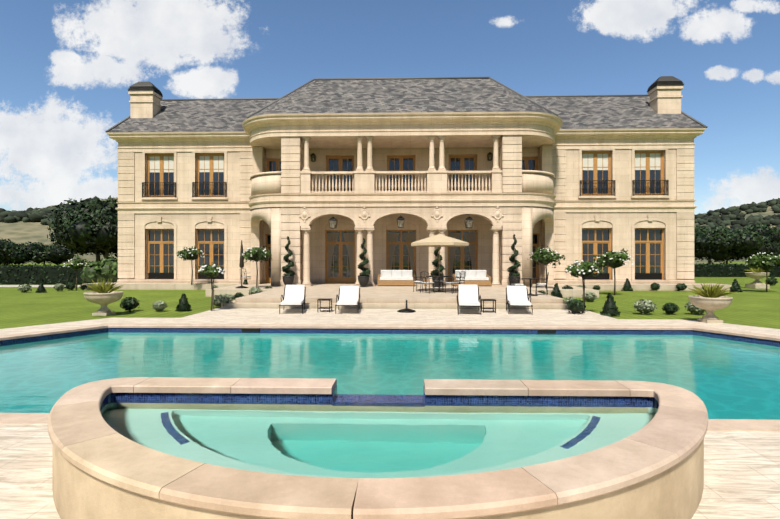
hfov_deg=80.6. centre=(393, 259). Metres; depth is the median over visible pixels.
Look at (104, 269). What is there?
hedges
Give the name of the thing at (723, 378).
pool water
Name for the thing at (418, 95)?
roof slate
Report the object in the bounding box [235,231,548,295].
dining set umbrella
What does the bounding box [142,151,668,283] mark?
windows
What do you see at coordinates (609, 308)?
dark topiary shrubs
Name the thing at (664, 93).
chimneys
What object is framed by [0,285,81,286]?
side path
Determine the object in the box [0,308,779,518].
pool deck paving
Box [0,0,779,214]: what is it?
sky
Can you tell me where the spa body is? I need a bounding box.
[48,377,707,518]
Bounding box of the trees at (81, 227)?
[0,195,779,265]
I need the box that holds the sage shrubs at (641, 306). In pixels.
[17,283,710,313]
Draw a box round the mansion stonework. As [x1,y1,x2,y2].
[106,112,705,286]
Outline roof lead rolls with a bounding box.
[105,77,707,131]
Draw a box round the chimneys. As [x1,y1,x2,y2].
[127,76,683,117]
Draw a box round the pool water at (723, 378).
[0,331,779,419]
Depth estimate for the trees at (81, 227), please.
89.75 m
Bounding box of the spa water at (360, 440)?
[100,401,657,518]
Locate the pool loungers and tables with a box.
[279,285,532,314]
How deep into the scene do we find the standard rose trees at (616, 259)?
24.11 m
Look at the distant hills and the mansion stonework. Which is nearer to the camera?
the mansion stonework
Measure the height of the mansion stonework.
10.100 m
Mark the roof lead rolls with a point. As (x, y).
(525, 97)
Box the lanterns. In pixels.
[310,152,492,228]
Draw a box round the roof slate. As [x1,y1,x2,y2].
[109,79,704,131]
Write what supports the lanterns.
hanging from the mansion stonework
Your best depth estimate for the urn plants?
13.91 m
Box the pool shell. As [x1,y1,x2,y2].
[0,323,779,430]
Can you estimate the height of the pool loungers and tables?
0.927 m
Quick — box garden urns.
[83,272,769,322]
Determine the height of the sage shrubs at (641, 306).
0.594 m
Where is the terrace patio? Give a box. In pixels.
[82,283,731,308]
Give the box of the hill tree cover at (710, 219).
[0,196,779,254]
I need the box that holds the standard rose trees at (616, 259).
[63,245,779,312]
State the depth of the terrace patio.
20.56 m
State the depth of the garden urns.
14.93 m
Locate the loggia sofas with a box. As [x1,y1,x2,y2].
[377,270,490,285]
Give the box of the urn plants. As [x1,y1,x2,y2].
[85,267,763,297]
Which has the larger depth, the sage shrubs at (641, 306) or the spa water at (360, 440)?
the sage shrubs at (641, 306)
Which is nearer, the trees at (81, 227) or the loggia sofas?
the loggia sofas
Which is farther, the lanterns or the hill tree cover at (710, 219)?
the hill tree cover at (710, 219)
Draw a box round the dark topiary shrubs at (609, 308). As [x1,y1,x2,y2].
[35,234,777,316]
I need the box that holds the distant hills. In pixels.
[0,197,779,262]
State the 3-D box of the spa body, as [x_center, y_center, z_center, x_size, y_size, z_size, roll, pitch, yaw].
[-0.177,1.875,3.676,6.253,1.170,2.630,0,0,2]
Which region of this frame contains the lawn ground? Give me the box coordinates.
[0,262,779,328]
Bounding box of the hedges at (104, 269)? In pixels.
[0,256,779,284]

